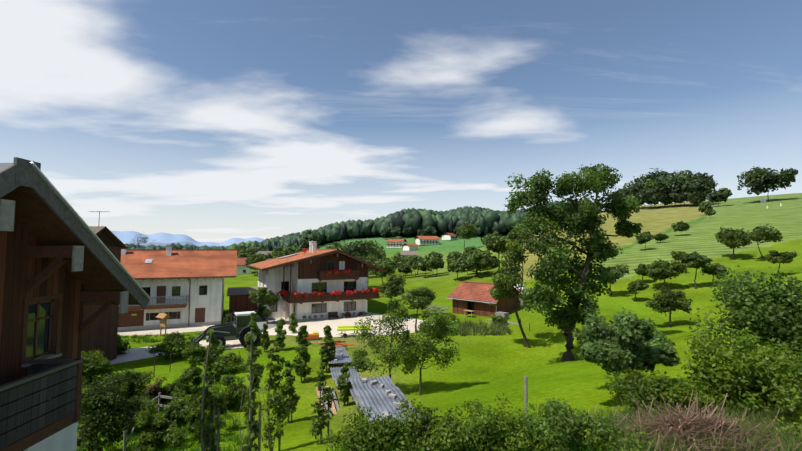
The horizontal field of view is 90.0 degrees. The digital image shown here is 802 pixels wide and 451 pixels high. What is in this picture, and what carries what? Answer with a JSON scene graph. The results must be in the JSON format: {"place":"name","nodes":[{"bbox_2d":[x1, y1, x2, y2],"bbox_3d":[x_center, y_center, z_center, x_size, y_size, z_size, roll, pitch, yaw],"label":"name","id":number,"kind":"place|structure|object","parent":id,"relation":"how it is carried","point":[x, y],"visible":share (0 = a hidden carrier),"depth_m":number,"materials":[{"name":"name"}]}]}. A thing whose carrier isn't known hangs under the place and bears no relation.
{"place":"outdoors","nodes":[
{"label":"outdoors","id":0,"kind":"place"},
{"bbox_2d":[118,325,213,335],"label":"farm apron pavement","id":1,"kind":"structure","parent":0,"point":[156,331],"depth_m":45.03,"materials":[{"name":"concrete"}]},
{"bbox_2d":[109,340,243,364],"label":"gravel track","id":2,"kind":"structure","parent":0,"point":[136,353],"depth_m":35.65,"materials":[{"name":"grey gravel"}]},
{"bbox_2d":[248,241,385,323],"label":"house","id":3,"kind":"structure","parent":0,"point":[305,270],"depth_m":52.75,"materials":[{"name":"white paint"}]},
{"bbox_2d":[226,306,432,336],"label":"yard pavement","id":4,"kind":"structure","parent":0,"point":[318,325],"depth_m":47.83,"materials":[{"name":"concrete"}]},
{"bbox_2d":[256,317,276,329],"bbox_3d":[-17.074,11.982,49.023,5.184,0.157,9.535,0,-4,-1],"label":"asphalt patch","id":5,"kind":"object","parent":4,"relation":"on","point":[272,322],"depth_m":49.70,"materials":[{"name":"grey asphalt"}]},
{"bbox_2d":[0,0,801,242],"label":"sky","id":6,"kind":"structure","parent":0,"point":[217,121],"materials":[{"name":"blue"}]},
{"bbox_2d":[77,193,801,450],"bbox_3d":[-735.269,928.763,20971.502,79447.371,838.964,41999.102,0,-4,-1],"label":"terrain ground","id":7,"kind":"structure","parent":0,"point":[487,368],"depth_m":38.86,"materials":[{"name":"green plant"}]},
{"bbox_2d":[0,157,150,450],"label":"house","id":8,"kind":"structure","parent":7,"relation":"on","point":[61,265],"depth_m":8.66,"materials":[{"name":"brown wood"}]},
{"bbox_2d":[81,349,114,383],"bbox_3d":[-21.805,10.001,28.129,2.994,2.306,3.255,0,-4,-1],"label":"garden bush","id":9,"kind":"object","parent":7,"relation":"on","point":[93,365],"visible":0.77,"depth_m":27.83,"materials":[{"name":"green plant"}]},
{"bbox_2d":[77,370,145,450],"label":"bush","id":10,"kind":"object","parent":7,"relation":"on","point":[101,407],"visible":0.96,"depth_m":17.09,"materials":[{"name":"green plant"}]},
{"bbox_2d":[117,334,130,353],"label":"bush","id":11,"kind":"object","parent":7,"relation":"on","point":[121,348],"visible":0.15,"depth_m":35.40,"materials":[{"name":"green plant"}]},
{"bbox_2d":[100,368,154,397],"bbox_3d":[-17.165,9.947,25.358,2.598,1.953,3.800,0,-4,-1],"label":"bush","id":12,"kind":"object","parent":7,"relation":"on","point":[138,380],"visible":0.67,"depth_m":25.14,"materials":[{"name":"green plant"}]},
{"bbox_2d":[110,399,157,431],"bbox_3d":[-13.669,9.739,20.453,2.186,1.748,2.969,1,-4,-20],"label":"garden bush","id":13,"kind":"object","parent":7,"relation":"on","point":[150,405],"visible":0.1,"depth_m":20.45,"materials":[{"name":"green plant"}]},
{"bbox_2d":[138,376,172,407],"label":"garden bush","id":14,"kind":"object","parent":7,"relation":"on","point":[153,391],"visible":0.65,"depth_m":23.30,"materials":[{"name":"green plant"}]},
{"bbox_2d":[131,402,184,450],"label":"bush","id":15,"kind":"object","parent":7,"relation":"on","point":[159,427],"visible":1,"depth_m":16.97,"materials":[{"name":"green plant"}]},
{"bbox_2d":[119,332,207,343],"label":"track verge grass","id":16,"kind":"structure","parent":7,"relation":"on","point":[145,338],"depth_m":40.98,"materials":[{"name":"green plant"}]},
{"bbox_2d":[156,313,171,336],"bbox_3d":[-24.947,10.525,42.091,1.700,2.550,0.900,-3,-4,37],"label":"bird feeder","id":17,"kind":"object","parent":7,"relation":"on","point":[163,319],"visible":0.9,"depth_m":41.94,"materials":[{"name":"brown wood"}]},
{"bbox_2d":[76,370,261,450],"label":"bush","id":18,"kind":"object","parent":7,"relation":"on","point":[234,438],"depth_m":18.70,"materials":[{"name":"green plant"}]},
{"bbox_2d":[146,331,193,359],"bbox_3d":[-19.465,10.297,33.986,3.283,2.275,3.372,0,-4,6],"label":"round bush","id":19,"kind":"object","parent":7,"relation":"on","point":[175,343],"visible":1,"depth_m":33.31,"materials":[{"name":"green plant"}]},
{"bbox_2d":[163,362,202,395],"bbox_3d":[-13.576,9.936,25.115,1.646,1.900,3.425,0,-4,-1],"label":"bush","id":20,"kind":"object","parent":7,"relation":"on","point":[183,381],"visible":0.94,"depth_m":24.89,"materials":[{"name":"green plant"}]},
{"bbox_2d":[170,390,201,423],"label":"garden bush","id":21,"kind":"object","parent":7,"relation":"on","point":[187,403],"visible":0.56,"depth_m":20.60,"materials":[{"name":"green plant"}]},
{"bbox_2d":[118,244,257,330],"bbox_3d":[-32.123,7.543,50.004,27.800,10.358,12.145,1,-4,-22],"label":"farmhouse","id":22,"kind":"object","parent":7,"relation":"on","point":[182,287],"visible":0.4,"depth_m":47.92,"materials":[{"name":"paint"}]},
{"bbox_2d":[163,392,227,446],"bbox_3d":[-9.146,8.892,18.036,1.534,2.114,4.608,0,-4,-1],"label":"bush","id":23,"kind":"object","parent":7,"relation":"on","point":[193,415],"visible":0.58,"depth_m":18.08,"materials":[{"name":"green plant"}]},
{"bbox_2d":[181,343,225,364],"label":"bush","id":24,"kind":"object","parent":7,"relation":"on","point":[195,352],"visible":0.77,"depth_m":32.37,"materials":[{"name":"green plant"}]},
{"bbox_2d":[193,329,225,450],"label":"young tree","id":25,"kind":"object","parent":7,"relation":"on","point":[207,436],"visible":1,"depth_m":9.47,"materials":[{"name":"green plant"}]},
{"bbox_2d":[187,311,261,347],"bbox_3d":[-16.728,9.917,37.650,6.779,3.132,2.472,2,-4,-28],"label":"tractor","id":26,"kind":"object","parent":7,"relation":"on","point":[240,329],"visible":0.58,"depth_m":37.55,"materials":[{"name":"painted metal"},{"name":"rubber"},{"name":"glass"}]},
{"bbox_2d":[211,352,245,373],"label":"bush","id":27,"kind":"object","parent":7,"relation":"on","point":[227,362],"visible":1,"depth_m":29.81,"materials":[{"name":"green plant"}]},
{"bbox_2d":[221,375,248,409],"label":"garden bush","id":28,"kind":"object","parent":7,"relation":"on","point":[233,393],"visible":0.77,"depth_m":23.02,"materials":[{"name":"green plant"}]},
{"bbox_2d":[234,244,258,255],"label":"tree","id":29,"kind":"object","parent":7,"relation":"on","point":[244,247],"visible":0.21,"depth_m":182.09,"materials":[{"name":"green plant"}]},
{"bbox_2d":[245,253,265,275],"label":"tree","id":30,"kind":"object","parent":7,"relation":"on","point":[255,258],"visible":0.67,"depth_m":126.59,"materials":[{"name":"green plant"}]},
{"bbox_2d":[239,312,272,450],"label":"young tree","id":31,"kind":"object","parent":7,"relation":"on","point":[254,425],"visible":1,"depth_m":9.41,"materials":[{"name":"green plant"}]},
{"bbox_2d":[256,304,271,319],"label":"bush","id":32,"kind":"object","parent":7,"relation":"on","point":[261,312],"visible":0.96,"depth_m":51.26,"materials":[{"name":"green plant"}]},
{"bbox_2d":[249,287,279,323],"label":"lane tree","id":33,"kind":"object","parent":7,"relation":"on","point":[261,295],"visible":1,"depth_m":48.25,"materials":[{"name":"green plant"}]},
{"bbox_2d":[260,323,270,351],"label":"young tree","id":34,"kind":"object","parent":7,"relation":"on","point":[264,337],"visible":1,"depth_m":35.78,"materials":[{"name":"green plant"}]},
{"bbox_2d":[258,341,289,450],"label":"young tree","id":35,"kind":"object","parent":7,"relation":"on","point":[277,398],"visible":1,"depth_m":12.52,"materials":[{"name":"green plant"}]},
{"bbox_2d":[274,318,286,349],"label":"young tree","id":36,"kind":"object","parent":7,"relation":"on","point":[280,337],"visible":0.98,"depth_m":36.28,"materials":[{"name":"green plant"}]},
{"bbox_2d":[270,244,297,258],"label":"tree","id":37,"kind":"object","parent":7,"relation":"on","point":[280,252],"visible":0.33,"depth_m":124.42,"materials":[{"name":"green plant"}]},
{"bbox_2d":[279,361,300,423],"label":"young tree","id":38,"kind":"object","parent":7,"relation":"on","point":[290,391],"visible":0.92,"depth_m":20.21,"materials":[{"name":"green plant"}]},
{"bbox_2d":[288,313,297,332],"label":"young tree","id":39,"kind":"object","parent":7,"relation":"on","point":[294,324],"visible":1,"depth_m":43.79,"materials":[{"name":"green plant"}]},
{"bbox_2d":[292,325,313,381],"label":"young tree","id":40,"kind":"object","parent":7,"relation":"on","point":[300,365],"visible":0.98,"depth_m":27.59,"materials":[{"name":"green plant"}]},
{"bbox_2d":[301,229,320,248],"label":"tree","id":41,"kind":"object","parent":7,"relation":"on","point":[304,243],"visible":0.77,"depth_m":188.30,"materials":[{"name":"green plant"}]},
{"bbox_2d":[309,369,336,444],"bbox_3d":[-2.488,7.216,12.663,0.873,5.235,0.925,0,-4,-1],"label":"young tree","id":42,"kind":"object","parent":7,"relation":"on","point":[323,421],"visible":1,"depth_m":12.63,"materials":[{"name":"green plant"}]},
{"bbox_2d":[319,325,336,371],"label":"young tree","id":43,"kind":"object","parent":7,"relation":"on","point":[330,343],"visible":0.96,"depth_m":29.82,"materials":[{"name":"green plant"}]},
{"bbox_2d":[123,318,546,450],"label":"fence posts","id":44,"kind":"object","parent":7,"relation":"on","point":[158,397],"visible":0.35,"depth_m":17.59,"materials":[{"name":"grey wood"}]},
{"bbox_2d":[303,325,372,347],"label":"benches","id":45,"kind":"object","parent":7,"relation":"on","point":[315,336],"visible":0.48,"depth_m":40.50,"materials":[{"name":"orange paint"}]},
{"bbox_2d":[336,362,351,404],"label":"young tree","id":46,"kind":"object","parent":7,"relation":"on","point":[344,385],"visible":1,"depth_m":22.96,"materials":[{"name":"green plant"}]},
{"bbox_2d":[126,201,578,250],"bbox_3d":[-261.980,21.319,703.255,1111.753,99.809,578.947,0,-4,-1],"label":"forest trees","id":47,"kind":"object","parent":7,"relation":"on","point":[484,220],"visible":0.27,"depth_m":455.78,"materials":[{"name":"green plant"}]},
{"bbox_2d":[335,238,377,258],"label":"tree","id":48,"kind":"object","parent":7,"relation":"on","point":[358,249],"visible":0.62,"depth_m":103.30,"materials":[{"name":"green plant"}]},
{"bbox_2d":[321,406,404,450],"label":"bush","id":49,"kind":"object","parent":7,"relation":"on","point":[367,436],"visible":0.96,"depth_m":8.98,"materials":[{"name":"green plant"}]},
{"bbox_2d":[357,253,377,275],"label":"tree","id":50,"kind":"object","parent":7,"relation":"on","point":[369,258],"visible":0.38,"depth_m":80.66,"materials":[{"name":"green plant"}]},
{"bbox_2d":[316,347,419,425],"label":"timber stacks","id":51,"kind":"object","parent":7,"relation":"on","point":[379,395],"visible":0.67,"depth_m":18.03,"materials":[{"name":"grey wood"}]},
{"bbox_2d":[361,239,384,274],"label":"tree","id":52,"kind":"object","parent":7,"relation":"on","point":[380,254],"visible":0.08,"depth_m":119.57,"materials":[{"name":"green plant"}]},
{"bbox_2d":[370,259,395,281],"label":"tree","id":53,"kind":"object","parent":7,"relation":"on","point":[386,266],"visible":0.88,"depth_m":72.93,"materials":[{"name":"green plant"}]},
{"bbox_2d":[349,298,422,378],"bbox_3d":[-0.813,7.540,24.665,4.945,6.195,3.278,-1,-4,20],"label":"tree","id":54,"kind":"object","parent":7,"relation":"on","point":[390,320],"visible":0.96,"depth_m":24.26,"materials":[{"name":"green plant"}]},
{"bbox_2d":[378,272,405,313],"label":"orchard tree","id":55,"kind":"object","parent":7,"relation":"on","point":[393,287],"visible":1,"depth_m":50.23,"materials":[{"name":"green plant"}]},
{"bbox_2d":[391,252,407,265],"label":"tree","id":56,"kind":"object","parent":7,"relation":"on","point":[397,258],"visible":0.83,"depth_m":104.67,"materials":[{"name":"green plant"}]},
{"bbox_2d":[396,262,411,273],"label":"tree","id":57,"kind":"object","parent":7,"relation":"on","point":[404,267],"visible":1,"depth_m":97.72,"materials":[{"name":"green plant"}]},
{"bbox_2d":[406,254,423,276],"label":"tree","id":58,"kind":"object","parent":7,"relation":"on","point":[413,260],"visible":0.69,"depth_m":98.68,"materials":[{"name":"green plant"}]},
{"bbox_2d":[397,286,436,332],"bbox_3d":[1.774,9.081,42.770,3.768,5.193,4.440,-2,-4,26],"label":"orchard tree","id":59,"kind":"object","parent":7,"relation":"on","point":[422,297],"visible":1,"depth_m":41.88,"materials":[{"name":"green plant"}]},
{"bbox_2d":[376,397,458,450],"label":"bush","id":60,"kind":"object","parent":7,"relation":"on","point":[421,433],"visible":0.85,"depth_m":8.98,"materials":[{"name":"green plant"}]},
{"bbox_2d":[416,259,432,273],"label":"tree","id":61,"kind":"object","parent":7,"relation":"on","point":[421,264],"visible":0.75,"depth_m":93.98,"materials":[{"name":"green plant"}]},
{"bbox_2d":[396,309,461,395],"bbox_3d":[1.725,7.668,24.473,4.088,5.360,4.439,0,-4,-1],"label":"tree","id":62,"kind":"object","parent":7,"relation":"on","point":[428,347],"visible":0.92,"depth_m":23.75,"materials":[{"name":"green plant"}]},
{"bbox_2d":[81,198,781,360],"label":"village houses","id":63,"kind":"structure","parent":7,"relation":"on","point":[100,333],"depth_m":33.46,"materials":[{"name":"paint"}]},
{"bbox_2d":[427,257,444,276],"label":"orchard tree","id":64,"kind":"object","parent":7,"relation":"on","point":[436,263],"visible":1,"depth_m":93.06,"materials":[{"name":"green plant"}]},
{"bbox_2d":[446,257,467,279],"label":"orchard tree","id":65,"kind":"object","parent":7,"relation":"on","point":[456,265],"visible":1,"depth_m":80.26,"materials":[{"name":"green plant"}]},
{"bbox_2d":[417,318,511,336],"bbox_3d":[6.698,10.717,42.819,10.683,1.389,6.839,-1,-4,17],"label":"hedge","id":66,"kind":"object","parent":7,"relation":"on","point":[483,327],"depth_m":41.37,"materials":[{"name":"green plant"}]},
{"bbox_2d":[456,220,477,249],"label":"orchard tree","id":67,"kind":"object","parent":7,"relation":"on","point":[466,229],"visible":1,"depth_m":337.54,"materials":[{"name":"green plant"}]},
{"bbox_2d":[425,305,518,324],"bbox_3d":[7.963,10.598,48.703,2.612,1.148,14.989,3,-5,-44],"label":"shed clutter","id":68,"kind":"object","parent":7,"relation":"on","point":[505,315],"visible":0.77,"depth_m":46.14,"materials":[{"name":"grey wood"}]},
{"bbox_2d":[465,251,488,272],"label":"tree","id":69,"kind":"object","parent":7,"relation":"on","point":[469,261],"visible":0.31,"depth_m":80.29,"materials":[{"name":"green plant"}]},
{"bbox_2d":[467,252,489,277],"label":"tree","id":70,"kind":"object","parent":7,"relation":"on","point":[481,259],"visible":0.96,"depth_m":77.98,"materials":[{"name":"green plant"}]},
{"bbox_2d":[446,281,525,316],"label":"shed","id":71,"kind":"structure","parent":7,"relation":"on","point":[474,297],"depth_m":50.51,"materials":[{"name":"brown wood"}]},
{"bbox_2d":[432,393,547,450],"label":"bush","id":72,"kind":"object","parent":7,"relation":"on","point":[490,431],"visible":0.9,"depth_m":8.35,"materials":[{"name":"green plant"}]},
{"bbox_2d":[325,400,660,450],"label":"hedge","id":73,"kind":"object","parent":7,"relation":"on","point":[579,447],"depth_m":9.47,"materials":[{"name":"green plant"}]},
{"bbox_2d":[487,255,499,274],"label":"tree","id":74,"kind":"object","parent":7,"relation":"on","point":[493,261],"visible":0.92,"depth_m":79.61,"materials":[{"name":"green plant"}]},
{"bbox_2d":[481,231,509,270],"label":"orchard tree","id":75,"kind":"object","parent":7,"relation":"on","point":[493,242],"visible":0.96,"depth_m":79.77,"materials":[{"name":"green plant"}]},
{"bbox_2d":[490,314,507,324],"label":"bush","id":76,"kind":"object","parent":7,"relation":"on","point":[497,318],"visible":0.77,"depth_m":43.48,"materials":[{"name":"green plant"}]},
{"bbox_2d":[488,224,534,347],"bbox_3d":[9.562,5.341,34.934,4.329,11.024,5.083,0,-4,-1],"label":"leaning tree","id":77,"kind":"object","parent":7,"relation":"on","point":[499,291],"visible":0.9,"depth_m":34.36,"materials":[{"name":"green plant"}]},
{"bbox_2d":[504,163,643,360],"bbox_3d":[13.179,2.662,29.974,10.925,14.955,7.260,0,-4,-1],"label":"tree","id":78,"kind":"object","parent":7,"relation":"on","point":[553,266],"visible":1,"depth_m":28.87,"materials":[{"name":"green plant"}]},
{"bbox_2d":[504,397,650,450],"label":"bush","id":79,"kind":"object","parent":7,"relation":"on","point":[590,432],"visible":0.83,"depth_m":8.32,"materials":[{"name":"green plant"}]},
{"bbox_2d":[599,263,630,296],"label":"orchard tree","id":80,"kind":"object","parent":7,"relation":"on","point":[618,271],"visible":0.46,"depth_m":49.95,"materials":[{"name":"green plant"}]},
{"bbox_2d":[572,307,679,384],"bbox_3d":[7.416,4.195,13.111,3.311,3.335,4.376,-1,-4,20],"label":"apple tree","id":81,"kind":"object","parent":7,"relation":"on","point":[633,341],"visible":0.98,"depth_m":12.25,"materials":[{"name":"green plant"}]},
{"bbox_2d":[616,182,635,198],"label":"tree","id":82,"kind":"object","parent":7,"relation":"on","point":[623,193],"visible":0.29,"depth_m":278.34,"materials":[{"name":"green plant"}]},
{"bbox_2d":[627,279,648,301],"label":"orchard tree","id":83,"kind":"object","parent":7,"relation":"on","point":[637,285],"visible":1,"depth_m":46.70,"materials":[{"name":"green plant"}]},
{"bbox_2d":[627,176,649,206],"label":"tree","id":84,"kind":"object","parent":7,"relation":"on","point":[634,189],"visible":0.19,"depth_m":264.60,"materials":[{"name":"green plant"}]},
{"bbox_2d":[634,264,649,280],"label":"orchard tree","id":85,"kind":"object","parent":7,"relation":"on","point":[641,269],"visible":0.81,"depth_m":54.56,"materials":[{"name":"green plant"}]},
{"bbox_2d":[634,231,654,250],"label":"tree","id":86,"kind":"object","parent":7,"relation":"on","point":[643,237],"visible":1,"depth_m":78.89,"materials":[{"name":"green plant"}]},
{"bbox_2d":[636,185,660,208],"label":"tree","id":87,"kind":"object","parent":7,"relation":"on","point":[644,197],"visible":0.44,"depth_m":249.98,"materials":[{"name":"green plant"}]},
{"bbox_2d":[634,168,668,207],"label":"tree","id":88,"kind":"object","parent":7,"relation":"on","point":[653,175],"visible":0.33,"depth_m":256.52,"materials":[{"name":"green plant"}]},
{"bbox_2d":[604,367,716,415],"bbox_3d":[6.690,4.474,10.398,2.528,1.567,1.631,-2,-4,27],"label":"bush","id":89,"kind":"object","parent":7,"relation":"on","point":[660,387],"visible":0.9,"depth_m":10.18,"materials":[{"name":"green plant"}]},
{"bbox_2d":[640,178,683,207],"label":"tree","id":90,"kind":"object","parent":7,"relation":"on","point":[666,186],"visible":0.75,"depth_m":241.15,"materials":[{"name":"green plant"}]},
{"bbox_2d":[645,259,689,287],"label":"orchard tree","id":91,"kind":"object","parent":7,"relation":"on","point":[660,269],"visible":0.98,"depth_m":50.09,"materials":[{"name":"green plant"}]},
{"bbox_2d":[535,390,801,450],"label":"twig pile branches","id":92,"kind":"object","parent":7,"relation":"on","point":[699,420],"visible":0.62,"depth_m":8.56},
{"bbox_2d":[644,286,693,326],"bbox_3d":[24.192,7.507,36.242,3.406,3.956,3.626,0,-4,-1],"label":"orchard tree","id":93,"kind":"object","parent":7,"relation":"on","point":[667,299],"visible":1,"depth_m":35.91,"materials":[{"name":"green plant"}]},
{"bbox_2d":[671,221,689,231],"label":"tree","id":94,"kind":"object","parent":7,"relation":"on","point":[681,226],"visible":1,"depth_m":91.96,"materials":[{"name":"green plant"}]},
{"bbox_2d":[667,170,700,205],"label":"tree","id":95,"kind":"object","parent":7,"relation":"on","point":[686,176],"visible":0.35,"depth_m":235.01,"materials":[{"name":"green plant"}]},
{"bbox_2d":[681,178,710,194],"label":"tree","id":96,"kind":"object","parent":7,"relation":"on","point":[689,186],"visible":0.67,"depth_m":224.59,"materials":[{"name":"green plant"}]},
{"bbox_2d":[679,252,713,288],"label":"orchard tree","id":97,"kind":"object","parent":7,"relation":"on","point":[694,260],"visible":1,"depth_m":48.95,"materials":[{"name":"green plant"}]},
{"bbox_2d":[687,189,706,204],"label":"tree","id":98,"kind":"object","parent":7,"relation":"on","point":[696,197],"visible":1,"depth_m":222.23,"materials":[{"name":"green plant"}]},
{"bbox_2d":[682,171,719,205],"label":"tree","id":99,"kind":"object","parent":7,"relation":"on","point":[711,184],"visible":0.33,"depth_m":224.57,"materials":[{"name":"green plant"}]},
{"bbox_2d":[602,393,801,450],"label":"tall grass","id":100,"kind":"structure","parent":7,"relation":"on","point":[785,438],"depth_m":8.48,"materials":[{"name":"brown plant"}]},
{"bbox_2d":[698,201,712,214],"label":"tree","id":101,"kind":"object","parent":7,"relation":"on","point":[703,206],"visible":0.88,"depth_m":157.85,"materials":[{"name":"green plant"}]},
{"bbox_2d":[699,263,728,282],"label":"orchard tree","id":102,"kind":"object","parent":7,"relation":"on","point":[716,268],"visible":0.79,"depth_m":49.15,"materials":[{"name":"green plant"}]},
{"bbox_2d":[706,188,732,206],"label":"tree","id":103,"kind":"object","parent":7,"relation":"on","point":[721,194],"visible":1,"depth_m":207.15,"materials":[{"name":"green plant"}]},
{"bbox_2d":[714,226,751,258],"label":"orchard tree","id":104,"kind":"object","parent":7,"relation":"on","point":[733,239],"visible":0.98,"depth_m":61.81,"materials":[{"name":"green plant"}]},
{"bbox_2d":[673,327,801,416],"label":"bush","id":105,"kind":"object","parent":7,"relation":"on","point":[716,375],"visible":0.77,"depth_m":10.15,"materials":[{"name":"green plant"}]},
{"bbox_2d":[684,265,801,367],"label":"hazel bush","id":106,"kind":"object","parent":7,"relation":"on","point":[767,312],"visible":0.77,"depth_m":12.94,"materials":[{"name":"green plant"}]},
{"bbox_2d":[747,223,783,259],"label":"orchard tree","id":107,"kind":"object","parent":7,"relation":"on","point":[762,233],"visible":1,"depth_m":58.60,"materials":[{"name":"green plant"}]},
{"bbox_2d":[733,337,801,440],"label":"bush","id":108,"kind":"object","parent":7,"relation":"on","point":[792,403],"visible":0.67,"depth_m":9.34,"materials":[{"name":"green plant"}]},
{"bbox_2d":[737,166,797,201],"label":"tree","id":109,"kind":"object","parent":7,"relation":"on","point":[759,181],"visible":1,"depth_m":200.91,"materials":[{"name":"green plant"}]},
{"bbox_2d":[765,250,796,275],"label":"orchard tree","id":110,"kind":"object","parent":7,"relation":"on","point":[774,256],"visible":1,"depth_m":48.93,"materials":[{"name":"green plant"}]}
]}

